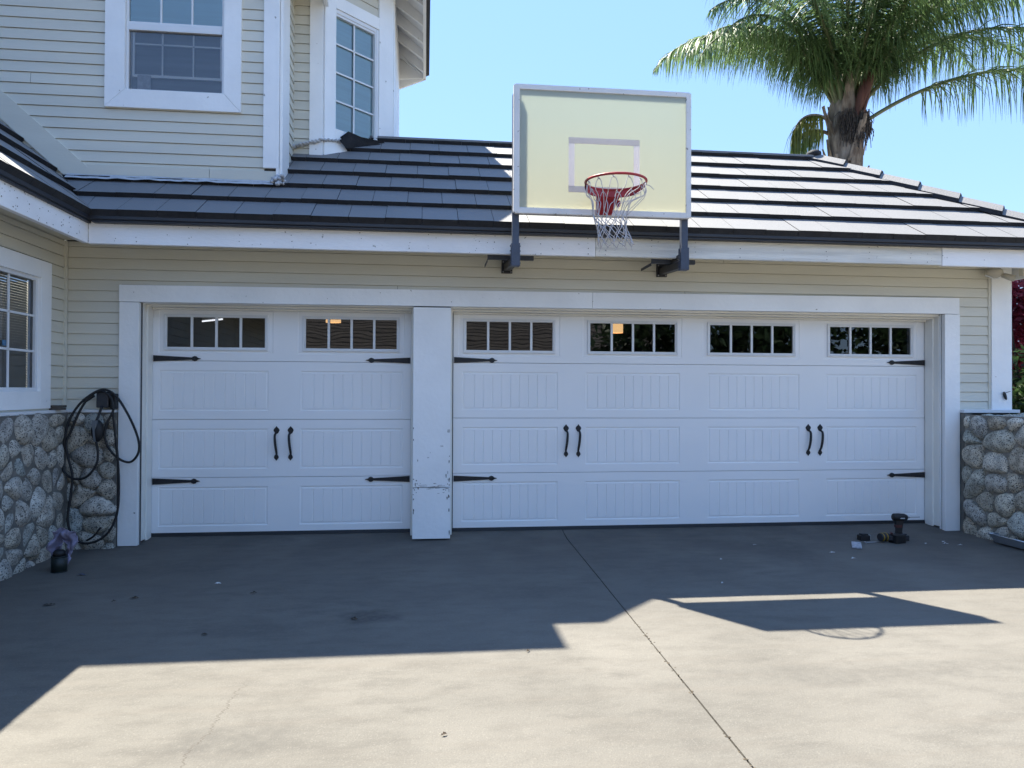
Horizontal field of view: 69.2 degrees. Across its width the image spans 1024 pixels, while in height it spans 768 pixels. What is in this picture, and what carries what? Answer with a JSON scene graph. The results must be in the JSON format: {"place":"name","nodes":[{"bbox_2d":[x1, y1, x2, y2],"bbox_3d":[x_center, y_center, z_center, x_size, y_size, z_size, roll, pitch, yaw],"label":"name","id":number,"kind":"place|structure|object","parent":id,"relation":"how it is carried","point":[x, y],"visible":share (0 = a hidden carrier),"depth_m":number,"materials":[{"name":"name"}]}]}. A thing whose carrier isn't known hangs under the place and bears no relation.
{"place":"outdoors","nodes":[
{"label":"outdoors","id":0,"kind":"place"},
{"bbox_2d":[49,405,66,409],"bbox_3d":[-3.796,0.197,6.193,0.110,0.040,0.090,0,-1,-7],"label":"wood block","id":1,"kind":"object","parent":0,"point":[58,408],"depth_m":6.15,"materials":[{"name":"brown wood"}]},
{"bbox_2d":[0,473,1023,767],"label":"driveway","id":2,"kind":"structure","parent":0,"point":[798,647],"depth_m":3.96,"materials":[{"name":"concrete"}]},
{"bbox_2d":[50,549,67,572],"bbox_3d":[-3.410,1.332,5.589,0.112,0.162,0.112,0,-1,-7],"label":"can","id":3,"kind":"object","parent":2,"relation":"on","point":[59,558],"visible":1,"depth_m":5.55,"materials":[{"name":"black metal"}]},
{"bbox_2d":[46,528,78,564],"bbox_3d":[-3.411,1.240,5.642,0.226,0.300,0.104,0,-1,-14],"label":"rag","id":4,"kind":"object","parent":3,"relation":"on","point":[67,537],"visible":0.88,"depth_m":5.63,"materials":[{"name":"purple fabric"}]},
{"bbox_2d":[0,0,1023,580],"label":"house","id":5,"kind":"structure","parent":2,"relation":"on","point":[246,250],"depth_m":6.89,"materials":[{"name":"paint"}]},
{"bbox_2d":[0,246,51,410],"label":"window","id":6,"kind":"structure","parent":5,"relation":"in","point":[14,394],"depth_m":5.87,"materials":[{"name":"white paint"}]},
{"bbox_2d":[62,388,140,544],"bbox_3d":[-3.494,0.694,6.341,0.601,1.313,0.207,0,-1,-7],"label":"wall charger","id":7,"kind":"object","parent":5,"relation":"attached to","point":[110,399],"depth_m":6.30,"materials":[{"name":"plastic"}]},
{"bbox_2d":[104,0,241,112],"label":"window","id":8,"kind":"structure","parent":5,"relation":"in","point":[155,69],"depth_m":6.59,"materials":[{"name":"white paint"}]},
{"bbox_2d":[151,309,410,536],"bbox_3d":[-2.117,0.328,6.874,2.335,2.128,0.088,0,-1,-7],"label":"garage door","id":9,"kind":"structure","parent":5,"relation":"in","point":[316,432],"depth_m":6.88,"materials":[{"name":"metal"}]},
{"bbox_2d":[323,0,393,154],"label":"window","id":10,"kind":"structure","parent":5,"relation":"in","point":[358,72],"depth_m":7.76,"materials":[{"name":"white paint"}]},
{"bbox_2d":[485,83,694,276],"bbox_3d":[0.766,-1.716,6.265,1.887,1.492,1.424,0,-1,-7],"label":"basketball hoop","id":11,"kind":"object","parent":5,"relation":"attached to","point":[602,153],"visible":1,"depth_m":6.16,"materials":[{"name":"white plastic"}]},
{"bbox_2d":[453,314,924,530],"bbox_3d":[1.843,0.349,7.339,4.840,2.128,0.088,0,-1,-7],"label":"garage door","id":12,"kind":"structure","parent":5,"relation":"in","point":[610,434],"depth_m":7.34,"materials":[{"name":"metal"}]},
{"bbox_2d":[985,268,1015,280],"bbox_3d":[4.813,-1.081,7.338,0.270,0.155,0.143,0,-1,16],"label":"flood light","id":13,"kind":"object","parent":5,"relation":"attached to","point":[994,273],"visible":0.94,"depth_m":7.29,"materials":[{"name":"plastic"}]},
{"bbox_2d":[851,541,861,548],"bbox_3d":[3.073,1.437,6.617,0.080,0.015,0.250,0,-1,23],"label":"wood shim","id":14,"kind":"object","parent":2,"relation":"on","point":[857,545],"visible":1,"depth_m":6.57,"materials":[{"name":"white wood"}]},
{"bbox_2d":[857,533,870,540],"bbox_3d":[3.265,1.418,6.886,0.099,0.062,0.070,0,-1,-7],"label":"battery pack","id":15,"kind":"object","parent":2,"relation":"on","point":[863,537],"visible":1,"depth_m":6.86,"materials":[{"name":"black plastic"}]},
{"bbox_2d":[877,532,905,543],"bbox_3d":[3.468,1.403,6.784,0.215,0.093,0.137,0,-1,-19],"label":"power drill","id":16,"kind":"object","parent":2,"relation":"on","point":[895,538],"visible":1,"depth_m":6.75,"materials":[{"name":"black plastic"}]},
{"bbox_2d":[891,513,917,540],"bbox_3d":[3.656,1.324,6.886,0.255,0.249,0.076,0,-1,1],"label":"power drill","id":17,"kind":"object","parent":2,"relation":"on","point":[898,519],"visible":0.67,"depth_m":6.87,"materials":[{"name":"black plastic"}]},
{"bbox_2d":[961,413,1023,540],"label":"garden wall","id":18,"kind":"structure","parent":2,"relation":"on","point":[992,473],"depth_m":6.91,"materials":[{"name":"stone"}]},
{"bbox_2d":[988,532,1023,548],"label":"paint tray","id":19,"kind":"object","parent":2,"relation":"on","point":[996,537],"visible":0.74,"depth_m":6.61,"materials":[{"name":"white plastic"}]},
{"bbox_2d":[1,0,1023,287],"label":"sky","id":20,"kind":"structure","parent":0,"point":[479,49],"materials":[{"name":"blue"}]},
{"bbox_2d":[635,623,754,767],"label":"joint dirt","id":21,"kind":"structure","parent":0,"point":[645,635],"depth_m":3.60,"materials":[{"name":"soil"}]},
{"label":"ground","id":22,"kind":"structure","parent":0,"visible":0},
{"bbox_2d":[652,0,1023,166],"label":"palm tree","id":23,"kind":"object","parent":22,"relation":"on","point":[844,66],"visible":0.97,"depth_m":11.97,"materials":[{"name":"green plant"}]},
{"bbox_2d":[1010,344,1023,414],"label":"green shrub","id":24,"kind":"object","parent":22,"relation":"on","point":[1017,403],"visible":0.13,"depth_m":8.65,"materials":[{"name":"green plant"}]},
{"bbox_2d":[1012,279,1023,411],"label":"red leaf tree","id":25,"kind":"object","parent":22,"relation":"on","point":[1017,314],"visible":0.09,"depth_m":9.79,"materials":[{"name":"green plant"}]}
]}

